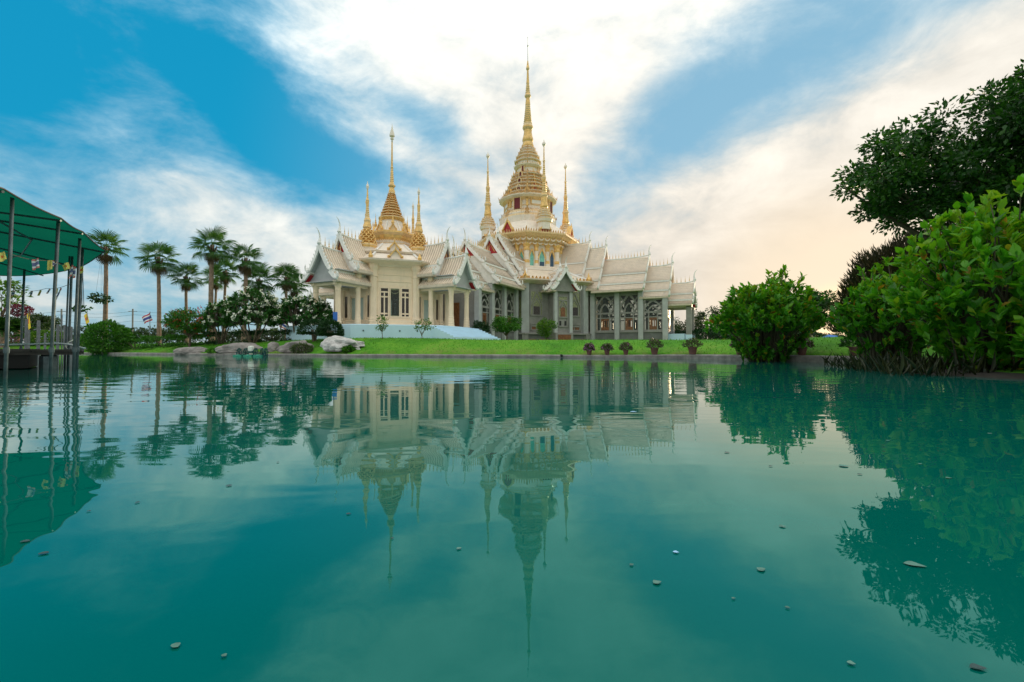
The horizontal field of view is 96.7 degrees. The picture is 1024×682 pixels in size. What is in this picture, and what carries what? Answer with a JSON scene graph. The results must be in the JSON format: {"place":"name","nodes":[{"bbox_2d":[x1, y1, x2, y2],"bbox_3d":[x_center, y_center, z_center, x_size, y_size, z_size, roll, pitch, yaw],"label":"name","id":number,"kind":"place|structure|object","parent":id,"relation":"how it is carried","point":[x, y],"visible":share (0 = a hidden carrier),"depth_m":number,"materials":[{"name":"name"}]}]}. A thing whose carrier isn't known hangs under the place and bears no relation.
{"place":"outdoors","nodes":[
{"label":"outdoors","id":0,"kind":"place"},
{"bbox_2d":[4,303,34,316],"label":"bougainvillea","id":1,"kind":"object","parent":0,"point":[18,312],"visible":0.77,"depth_m":40.36,"materials":[{"name":"plant"}]},
{"bbox_2d":[0,354,1023,681],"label":"water","id":2,"kind":"structure","parent":0,"point":[342,518],"depth_m":1.31,"materials":[{"name":"liquid"}]},
{"bbox_2d":[0,340,85,368],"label":"floating deck","id":3,"kind":"structure","parent":2,"relation":"on","point":[22,358],"depth_m":11.08,"materials":[{"name":"concrete"}]},
{"bbox_2d":[0,187,105,378],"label":"shade canopy","id":4,"kind":"object","parent":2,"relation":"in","point":[28,231],"visible":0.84,"depth_m":10.32,"materials":[{"name":"green fabric"}]},
{"bbox_2d":[4,285,66,299],"bbox_3d":[-14.462,-1.417,13.674,5.380,0.656,0.386,0,-1,25],"label":"bunting","id":5,"kind":"object","parent":4,"relation":"hanging from","point":[31,292],"visible":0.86,"depth_m":13.61,"materials":[{"name":"green fabric"}]},
{"bbox_2d":[0,251,83,278],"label":"bunting","id":6,"kind":"object","parent":4,"relation":"hanging from","point":[50,264],"visible":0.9,"depth_m":8.73,"materials":[{"name":"yellow fabric"}]},
{"bbox_2d":[72,284,92,312],"bbox_3d":[-11.938,-1.415,12.646,0.410,1.299,0.448,-1,-1,34],"label":"hanging basket","id":7,"kind":"object","parent":4,"relation":"hanging from","point":[73,309],"visible":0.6,"depth_m":12.62,"materials":[{"name":"green plant"}]},
{"bbox_2d":[87,260,113,304],"bbox_3d":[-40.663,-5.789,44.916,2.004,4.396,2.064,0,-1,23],"label":"hanging basket","id":8,"kind":"object","parent":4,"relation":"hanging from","point":[104,299],"visible":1,"depth_m":44.77,"materials":[{"name":"green plant"}]},
{"bbox_2d":[233,346,268,355],"bbox_3d":[-16.531,0.685,28.802,1.925,0.760,0.860,0,-1,0],"label":"paddle aerator","id":9,"kind":"object","parent":2,"relation":"on","point":[261,352],"visible":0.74,"depth_m":28.70,"materials":[{"name":"green plastic"}]},
{"bbox_2d":[703,264,827,361],"bbox_3d":[10.000,-0.957,17.658,4.122,3.809,3.865,0,-1,-27],"label":"water bush","id":10,"kind":"object","parent":2,"relation":"in","point":[776,312],"visible":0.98,"depth_m":16.77,"materials":[{"name":"green plant"}]},
{"bbox_2d":[0,335,1023,372],"bbox_3d":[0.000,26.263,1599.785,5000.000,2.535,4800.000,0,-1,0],"label":"ground","id":11,"kind":"structure","parent":0,"point":[432,348],"depth_m":27.37,"materials":[{"name":"green plant"}]},
{"bbox_2d":[0,316,24,347],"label":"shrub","id":12,"kind":"object","parent":11,"relation":"on","point":[2,330],"visible":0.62,"depth_m":43.34,"materials":[{"name":"green plant"}]},
{"bbox_2d":[0,278,32,316],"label":"broadleaf tree","id":13,"kind":"object","parent":11,"relation":"on","point":[15,296],"visible":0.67,"depth_m":43.79,"materials":[{"name":"green plant"}]},
{"bbox_2d":[2,319,36,342],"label":"date palm","id":14,"kind":"object","parent":11,"relation":"on","point":[17,327],"visible":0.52,"depth_m":44.37,"materials":[{"name":"green plant"}]},
{"bbox_2d":[24,319,27,348],"bbox_3d":[-21.357,0.526,19.994,0.112,2.993,0.114,0,-1,0],"label":"wooden post","id":15,"kind":"object","parent":11,"relation":"on","point":[26,334],"visible":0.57,"depth_m":19.98,"materials":[{"name":"wood"}]},
{"bbox_2d":[9,333,49,346],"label":"flowering hedge","id":16,"kind":"object","parent":11,"relation":"on","point":[12,336],"visible":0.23,"depth_m":43.87,"materials":[{"name":"green plant"}]},
{"bbox_2d":[11,314,55,330],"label":"distant tree","id":17,"kind":"object","parent":11,"relation":"on","point":[34,318],"visible":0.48,"depth_m":91.80,"materials":[{"name":"green plant"}]},
{"bbox_2d":[36,321,40,359],"bbox_3d":[-20.816,0.562,19.994,0.122,2.921,0.124,0,-1,0],"label":"wooden post","id":18,"kind":"object","parent":11,"relation":"on","point":[38,334],"visible":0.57,"depth_m":19.97,"materials":[{"name":"wood"}]},
{"bbox_2d":[23,330,62,345],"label":"hedge","id":19,"kind":"object","parent":11,"relation":"on","point":[32,334],"visible":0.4,"depth_m":43.45,"materials":[{"name":"green plant"}]},
{"bbox_2d":[30,312,59,330],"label":"distant tree","id":20,"kind":"object","parent":11,"relation":"on","point":[56,323],"visible":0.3,"depth_m":93.80,"materials":[{"name":"green plant"}]},
{"bbox_2d":[56,324,59,359],"bbox_3d":[-19.963,0.646,19.992,0.112,2.754,0.114,0,-1,0],"label":"wooden post","id":21,"kind":"object","parent":11,"relation":"on","point":[57,333],"visible":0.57,"depth_m":19.97,"materials":[{"name":"wood"}]},
{"bbox_2d":[66,326,72,358],"bbox_3d":[-21.390,0.678,21.992,0.224,2.754,0.227,0,-1,0],"label":"wooden post","id":22,"kind":"object","parent":11,"relation":"on","point":[71,342],"visible":0.31,"depth_m":21.99,"materials":[{"name":"wood"}]},
{"bbox_2d":[80,319,135,353],"bbox_3d":[-34.974,-0.282,39.369,3.714,3.486,3.655,0,-1,0],"label":"round bush","id":23,"kind":"object","parent":11,"relation":"on","point":[110,328],"visible":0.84,"depth_m":38.67,"materials":[{"name":"green plant"}]},
{"bbox_2d":[86,228,131,338],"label":"fan palm","id":24,"kind":"object","parent":11,"relation":"on","point":[106,259],"visible":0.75,"depth_m":45.98,"materials":[{"name":"green plant"}]},
{"bbox_2d":[115,337,159,350],"bbox_3d":[-32.604,0.311,39.492,3.254,1.262,1.697,0,-1,0],"label":"hedge","id":25,"kind":"object","parent":11,"relation":"on","point":[120,340],"visible":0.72,"depth_m":39.03,"materials":[{"name":"green plant"}]},
{"bbox_2d":[142,313,151,343],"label":"flag","id":26,"kind":"object","parent":11,"relation":"on","point":[147,318],"visible":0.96,"depth_m":41.50,"materials":[{"name":"multicoloured fabric"}]},
{"bbox_2d":[133,325,172,343],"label":"distant tree","id":27,"kind":"object","parent":11,"relation":"on","point":[141,330],"visible":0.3,"depth_m":86.86,"materials":[{"name":"green plant"}]},
{"bbox_2d":[11,309,303,338],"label":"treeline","id":28,"kind":"object","parent":11,"relation":"on","point":[132,311],"visible":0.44,"depth_m":74.01,"materials":[{"name":"plant"}]},
{"bbox_2d":[133,240,182,342],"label":"fan palm","id":29,"kind":"object","parent":11,"relation":"on","point":[157,267],"visible":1,"depth_m":43.93,"materials":[{"name":"green plant"}]},
{"bbox_2d":[140,335,184,348],"bbox_3d":[-29.595,0.091,38.697,3.182,1.280,1.630,0,-1,0],"label":"hedge","id":30,"kind":"object","parent":11,"relation":"on","point":[152,344],"visible":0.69,"depth_m":38.23,"materials":[{"name":"green plant"}]},
{"bbox_2d":[154,326,201,342],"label":"distant tree","id":31,"kind":"object","parent":11,"relation":"on","point":[169,331],"visible":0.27,"depth_m":88.11,"materials":[{"name":"green plant"}]},
{"bbox_2d":[164,261,203,341],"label":"fan palm","id":32,"kind":"object","parent":11,"relation":"on","point":[187,284],"visible":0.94,"depth_m":46.86,"materials":[{"name":"green plant"}]},
{"bbox_2d":[160,305,216,346],"bbox_3d":[-26.371,-1.080,37.326,3.960,3.782,3.480,0,-1,-24],"label":"flowering tree","id":33,"kind":"object","parent":11,"relation":"on","point":[179,320],"visible":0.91,"depth_m":36.66,"materials":[{"name":"green plant"}]},
{"bbox_2d":[166,334,211,346],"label":"hedge","id":34,"kind":"object","parent":11,"relation":"on","point":[180,337],"visible":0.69,"depth_m":37.41,"materials":[{"name":"green plant"}]},
{"bbox_2d":[188,224,237,340],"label":"fan palm","id":35,"kind":"object","parent":11,"relation":"on","point":[212,256],"visible":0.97,"depth_m":44.92,"materials":[{"name":"green plant"}]},
{"bbox_2d":[200,266,229,339],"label":"fan palm","id":36,"kind":"object","parent":11,"relation":"on","point":[217,285],"visible":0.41,"depth_m":53.84,"materials":[{"name":"green plant"}]},
{"bbox_2d":[202,299,238,343],"bbox_3d":[-23.650,-1.525,36.888,3.181,3.867,3.000,0,-1,0],"label":"frangipani","id":37,"kind":"object","parent":11,"relation":"on","point":[211,311],"visible":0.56,"depth_m":36.51,"materials":[{"name":"green plant"}]},
{"bbox_2d":[206,327,240,341],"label":"distant tree","id":38,"kind":"object","parent":11,"relation":"on","point":[231,335],"visible":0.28,"depth_m":86.40,"materials":[{"name":"green plant"}]},
{"bbox_2d":[205,258,242,331],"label":"fan palm","id":39,"kind":"object","parent":11,"relation":"on","point":[224,278],"visible":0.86,"depth_m":49.93,"materials":[{"name":"green plant"}]},
{"bbox_2d":[200,331,251,344],"bbox_3d":[-23.062,-0.236,37.102,3.901,1.259,1.594,0,-1,0],"label":"hedge","id":40,"kind":"object","parent":11,"relation":"on","point":[206,341],"visible":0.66,"depth_m":36.59,"materials":[{"name":"green plant"}]},
{"bbox_2d":[215,343,262,352],"bbox_3d":[-19.551,0.485,32.938,3.504,0.756,1.212,0,-1,0],"label":"boulder","id":41,"kind":"object","parent":11,"relation":"on","point":[231,348],"visible":0.72,"depth_m":32.42,"materials":[{"name":"grey stone"}]},
{"bbox_2d":[222,243,265,340],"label":"fan palm","id":42,"kind":"object","parent":11,"relation":"on","point":[245,267],"visible":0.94,"depth_m":45.87,"materials":[{"name":"green plant"}]},
{"bbox_2d":[219,286,284,342],"bbox_3d":[-20.176,-1.974,35.586,4.880,4.636,4.285,0,-1,0],"label":"frangipani","id":43,"kind":"object","parent":11,"relation":"on","point":[234,313],"visible":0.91,"depth_m":34.69,"materials":[{"name":"green plant"}]},
{"bbox_2d":[240,262,275,338],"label":"fan palm","id":44,"kind":"object","parent":11,"relation":"on","point":[258,284],"visible":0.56,"depth_m":49.86,"materials":[{"name":"green plant"}]},
{"bbox_2d":[246,327,284,340],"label":"distant tree","id":45,"kind":"object","parent":11,"relation":"on","point":[272,334],"visible":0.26,"depth_m":85.75,"materials":[{"name":"green plant"}]},
{"bbox_2d":[246,328,291,341],"bbox_3d":[-19.062,-0.365,36.318,3.815,1.242,1.618,0,-1,0],"label":"hedge","id":46,"kind":"object","parent":11,"relation":"on","point":[252,332],"visible":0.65,"depth_m":35.81,"materials":[{"name":"green plant"}]},
{"bbox_2d":[267,342,278,351],"bbox_3d":[-16.559,0.412,31.606,0.798,0.720,0.752,0,-1,0],"label":"boulder","id":47,"kind":"object","parent":11,"relation":"on","point":[272,346],"visible":0.69,"depth_m":31.31,"materials":[{"name":"grey stone"}]},
{"bbox_2d":[266,262,303,337],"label":"fan palm","id":48,"kind":"object","parent":11,"relation":"on","point":[287,284],"visible":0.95,"depth_m":49.83,"materials":[{"name":"green plant"}]},
{"bbox_2d":[276,340,313,352],"bbox_3d":[-14.516,0.383,30.615,2.474,0.883,1.076,0,-1,0],"label":"boulder","id":49,"kind":"object","parent":11,"relation":"on","point":[284,348],"visible":0.65,"depth_m":30.24,"materials":[{"name":"grey stone"}]},
{"bbox_2d":[279,271,310,325],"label":"fan palm","id":50,"kind":"object","parent":11,"relation":"on","point":[294,293],"visible":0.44,"depth_m":53.82,"materials":[{"name":"green plant"}]},
{"bbox_2d":[268,293,332,332],"bbox_3d":[-16.513,-1.850,36.332,5.138,4.052,4.483,0,-1,0],"label":"frangipani","id":51,"kind":"object","parent":11,"relation":"on","point":[287,310],"visible":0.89,"depth_m":35.15,"materials":[{"name":"green plant"}]},
{"bbox_2d":[296,318,331,341],"bbox_3d":[-14.156,-0.758,32.605,2.502,1.864,2.336,0,-1,0],"label":"clipped shrub","id":52,"kind":"object","parent":11,"relation":"on","point":[302,325],"visible":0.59,"depth_m":32.13,"materials":[{"name":"green plant"}]},
{"bbox_2d":[315,318,344,336],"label":"clipped shrub","id":53,"kind":"object","parent":11,"relation":"on","point":[319,331],"visible":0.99,"depth_m":30.86,"materials":[{"name":"green plant"}]},
{"bbox_2d":[320,335,364,351],"bbox_3d":[-10.774,0.157,28.957,2.844,1.033,1.423,0,-1,0],"label":"boulder","id":54,"kind":"object","parent":11,"relation":"on","point":[334,343],"visible":0.81,"depth_m":28.59,"materials":[{"name":"stone"}]},
{"bbox_2d":[341,344,356,353],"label":"tuft","id":55,"kind":"object","parent":11,"relation":"on","point":[344,349],"visible":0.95,"depth_m":28.29,"materials":[{"name":"green plant"}]},
{"bbox_2d":[376,314,388,337],"bbox_3d":[-8.856,-0.829,31.031,0.980,2.078,1.088,0,-1,0],"label":"sapling","id":56,"kind":"object","parent":11,"relation":"on","point":[380,326],"visible":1,"depth_m":31.01,"materials":[{"name":"green plant"}]},
{"bbox_2d":[286,126,500,339],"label":"octagonal pavilion","id":57,"kind":"structure","parent":11,"relation":"on","point":[366,277],"depth_m":38.10,"materials":[{"name":"paint"}]},
{"bbox_2d":[352,298,362,319],"bbox_3d":[-12.934,-2.425,38.419,1.480,2.390,0.080,0,-1,26],"label":"door","id":58,"kind":"structure","parent":57,"relation":"in","point":[353,299],"depth_m":38.58,"materials":[{"name":"glass"}]},
{"bbox_2d":[391,299,398,315],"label":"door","id":59,"kind":"structure","parent":57,"relation":"in","point":[396,301],"depth_m":46.15,"materials":[{"name":"grey glass"}]},
{"bbox_2d":[380,287,409,317],"bbox_3d":[-9.814,-3.225,38.133,2.450,2.520,0.214,0,-1,-19],"label":"window","id":60,"kind":"structure","parent":57,"relation":"in","point":[385,292],"depth_m":38.03,"materials":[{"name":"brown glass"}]},
{"bbox_2d":[424,300,428,320],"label":"door","id":61,"kind":"structure","parent":57,"relation":"in","point":[426,303],"depth_m":40.14,"materials":[{"name":"glass"}]},
{"bbox_2d":[454,303,459,326],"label":"door","id":62,"kind":"structure","parent":57,"relation":"in","point":[456,305],"depth_m":43.87,"materials":[{"name":"brown wood"}]},
{"bbox_2d":[413,318,436,335],"bbox_3d":[-5.991,-0.729,31.381,1.541,1.817,1.050,0,-1,14],"label":"sapling","id":63,"kind":"object","parent":11,"relation":"on","point":[422,325],"visible":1,"depth_m":31.42,"materials":[{"name":"green plant"}]},
{"bbox_2d":[84,352,858,362],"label":"pond kerb","id":64,"kind":"structure","parent":11,"relation":"on","point":[806,358],"depth_m":25.01,"materials":[{"name":"concrete"}]},
{"bbox_2d":[173,347,206,354],"bbox_3d":[-24.322,0.739,34.582,2.713,0.631,1.045,0,-1,0],"label":"boulder","id":65,"kind":"object","parent":64,"relation":"on","point":[182,351],"visible":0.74,"depth_m":34.19,"materials":[{"name":"grey stone"}]},
{"bbox_2d":[289,341,313,353],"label":"tuft","id":66,"kind":"object","parent":64,"relation":"on","point":[295,346],"visible":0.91,"depth_m":29.66,"materials":[{"name":"green plant"}]},
{"bbox_2d":[583,342,594,354],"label":"potted plant","id":67,"kind":"object","parent":64,"relation":"on","point":[589,346],"visible":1,"depth_m":24.27,"materials":[{"name":"green plant"}]},
{"bbox_2d":[599,342,613,354],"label":"potted plant","id":68,"kind":"object","parent":64,"relation":"on","point":[607,348],"visible":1,"depth_m":23.88,"materials":[{"name":"green plant"}]},
{"bbox_2d":[618,341,632,354],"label":"potted plant","id":69,"kind":"object","parent":64,"relation":"on","point":[623,345],"visible":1,"depth_m":23.44,"materials":[{"name":"green plant"}]},
{"bbox_2d":[646,338,663,354],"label":"potted plant","id":70,"kind":"object","parent":64,"relation":"on","point":[654,350],"visible":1,"depth_m":22.70,"materials":[{"name":"green plant"}]},
{"bbox_2d":[681,338,702,353],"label":"potted plant","id":71,"kind":"object","parent":64,"relation":"on","point":[692,349],"visible":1,"depth_m":21.70,"materials":[{"name":"green plant"}]},
{"bbox_2d":[793,334,815,354],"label":"potted plant","id":72,"kind":"object","parent":64,"relation":"on","point":[810,344],"visible":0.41,"depth_m":17.19,"materials":[{"name":"green plant"}]},
{"bbox_2d":[837,334,862,355],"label":"potted plant","id":73,"kind":"object","parent":64,"relation":"on","point":[844,343],"visible":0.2,"depth_m":15.56,"materials":[{"name":"green plant"}]},
{"bbox_2d":[470,320,490,333],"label":"dark shrub","id":74,"kind":"object","parent":11,"relation":"on","point":[477,324],"visible":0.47,"depth_m":39.29,"materials":[{"name":"green plant"}]},
{"bbox_2d":[491,314,521,339],"bbox_3d":[-0.484,-1.049,39.840,2.873,2.827,2.606,0,-1,0],"label":"umbrella tree","id":75,"kind":"object","parent":11,"relation":"on","point":[502,325],"visible":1,"depth_m":39.45,"materials":[{"name":"green plant"}]},
{"bbox_2d":[536,317,557,338],"bbox_3d":[3.070,-0.805,39.542,1.958,2.562,2.224,0,-1,13],"label":"young tree","id":76,"kind":"object","parent":11,"relation":"on","point":[544,327],"visible":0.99,"depth_m":39.19,"materials":[{"name":"green plant"}]},
{"bbox_2d":[443,37,697,339],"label":"temple","id":77,"kind":"structure","parent":11,"relation":"on","point":[532,264],"depth_m":52.28,"materials":[{"name":"beige tile"}]},
{"bbox_2d":[482,291,489,327],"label":"window","id":78,"kind":"structure","parent":77,"relation":"in","point":[484,314],"depth_m":44.48,"materials":[{"name":"grey glass"}]},
{"bbox_2d":[495,283,501,328],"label":"window","id":79,"kind":"structure","parent":77,"relation":"in","point":[498,288],"depth_m":46.88,"materials":[{"name":"grey glass"}]},
{"bbox_2d":[507,287,513,323],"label":"window","id":80,"kind":"structure","parent":77,"relation":"in","point":[510,291],"depth_m":49.38,"materials":[{"name":"grey glass"}]},
{"bbox_2d":[529,248,534,265],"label":"niche window","id":81,"kind":"structure","parent":77,"relation":"in","point":[531,255],"depth_m":55.19,"materials":[{"name":"glass"}]},
{"bbox_2d":[530,291,542,330],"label":"window","id":82,"kind":"structure","parent":77,"relation":"in","point":[536,298],"depth_m":50.83,"materials":[{"name":"grey glass"}]},
{"bbox_2d":[538,248,545,265],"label":"niche window","id":83,"kind":"structure","parent":77,"relation":"in","point":[541,256],"depth_m":55.62,"materials":[{"name":"glass"}]},
{"bbox_2d":[549,250,554,266],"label":"niche window","id":84,"kind":"structure","parent":77,"relation":"in","point":[551,257],"depth_m":56.04,"materials":[{"name":"glass"}]},
{"bbox_2d":[558,296,567,326],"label":"window","id":85,"kind":"structure","parent":77,"relation":"in","point":[562,300],"depth_m":49.82,"materials":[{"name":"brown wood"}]},
{"bbox_2d":[558,334,570,339],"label":"basement door","id":86,"kind":"structure","parent":77,"relation":"in","point":[564,337],"depth_m":49.34,"materials":[{"name":"brown wood"}]},
{"bbox_2d":[573,293,580,330],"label":"window","id":87,"kind":"structure","parent":77,"relation":"in","point":[576,296],"depth_m":52.47,"materials":[{"name":"grey glass"}]},
{"bbox_2d":[595,293,614,331],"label":"window","id":88,"kind":"structure","parent":77,"relation":"in","point":[604,295],"depth_m":52.80,"materials":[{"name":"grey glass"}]},
{"bbox_2d":[607,299,624,329],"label":"window","id":89,"kind":"structure","parent":77,"relation":"in","point":[612,321],"depth_m":57.78,"materials":[{"name":"grey glass"}]},
{"bbox_2d":[620,291,637,330],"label":"window","id":90,"kind":"structure","parent":77,"relation":"in","point":[626,319],"depth_m":51.53,"materials":[{"name":"grey glass"}]},
{"bbox_2d":[629,298,646,329],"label":"window","id":91,"kind":"structure","parent":77,"relation":"in","point":[630,308],"depth_m":56.51,"materials":[{"name":"grey glass"}]},
{"bbox_2d":[643,298,662,330],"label":"window","id":92,"kind":"structure","parent":77,"relation":"in","point":[650,319],"depth_m":50.41,"materials":[{"name":"grey glass"}]},
{"bbox_2d":[651,304,661,328],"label":"window","id":93,"kind":"structure","parent":77,"relation":"in","point":[659,320],"depth_m":55.31,"materials":[{"name":"grey glass"}]},
{"bbox_2d":[660,317,698,333],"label":"background tree","id":94,"kind":"object","parent":11,"relation":"on","point":[679,327],"visible":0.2,"depth_m":61.11,"materials":[{"name":"green plant"}]},
{"bbox_2d":[677,327,731,339],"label":"shrub belt","id":95,"kind":"object","parent":11,"relation":"on","point":[703,334],"visible":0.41,"depth_m":51.34,"materials":[{"name":"green plant"}]},
{"bbox_2d":[694,305,721,338],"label":"background tree","id":96,"kind":"object","parent":11,"relation":"on","point":[700,316],"visible":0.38,"depth_m":57.25,"materials":[{"name":"green plant"}]},
{"bbox_2d":[795,331,828,337],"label":"shrub belt","id":97,"kind":"object","parent":11,"relation":"on","point":[816,334],"visible":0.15,"depth_m":53.23,"materials":[{"name":"green plant"}]},
{"bbox_2d":[793,289,835,337],"bbox_3d":[21.669,-1.710,32.970,3.832,4.319,3.837,0,-1,0],"label":"lawn tree","id":98,"kind":"object","parent":11,"relation":"on","point":[826,302],"visible":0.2,"depth_m":32.27,"materials":[{"name":"green plant"}]},
{"bbox_2d":[824,226,935,332],"bbox_3d":[22.350,-3.131,25.162,9.130,6.702,8.888,0,-1,0],"label":"feathery tree","id":99,"kind":"object","parent":11,"relation":"on","point":[874,256],"visible":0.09,"depth_m":25.31,"materials":[{"name":"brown plant"}]},
{"bbox_2d":[829,74,1023,254],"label":"shade tree","id":100,"kind":"object","parent":11,"relation":"on","point":[924,163],"visible":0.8,"depth_m":13.66,"materials":[{"name":"green plant"}]},
{"bbox_2d":[916,369,1023,378],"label":"earth bank","id":101,"kind":"structure","parent":11,"relation":"on","point":[1003,375],"depth_m":7.86,"materials":[{"name":"soil"}]},
{"bbox_2d":[825,253,932,359],"bbox_3d":[10.862,-0.831,12.981,2.846,3.298,2.822,0,-1,0],"label":"bank bush","id":102,"kind":"object","parent":101,"relation":"on","point":[869,323],"visible":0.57,"depth_m":12.73,"materials":[{"name":"green plant"}]},
{"bbox_2d":[822,348,1023,376],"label":"reed clump","id":103,"kind":"object","parent":101,"relation":"on","point":[910,364],"visible":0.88,"depth_m":8.85,"materials":[{"name":"plant"}]},
{"bbox_2d":[865,174,1023,369],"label":"bank bush","id":104,"kind":"object","parent":101,"relation":"on","point":[953,304],"visible":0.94,"depth_m":8.54,"materials":[{"name":"green plant"}]},
{"bbox_2d":[1004,313,1023,357],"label":"bank bush","id":105,"kind":"object","parent":101,"relation":"on","point":[1016,346],"visible":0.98,"depth_m":7.60,"materials":[{"name":"green plant"}]},
{"bbox_2d":[994,59,1023,172],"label":"shade tree","id":106,"kind":"object","parent":11,"relation":"on","point":[1018,73],"visible":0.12,"depth_m":13.70,"materials":[{"name":"green plant"}]},
{"bbox_2d":[0,0,1023,343],"label":"sky","id":107,"kind":"structure","parent":0,"point":[712,135],"materials":[{"name":"blue"}]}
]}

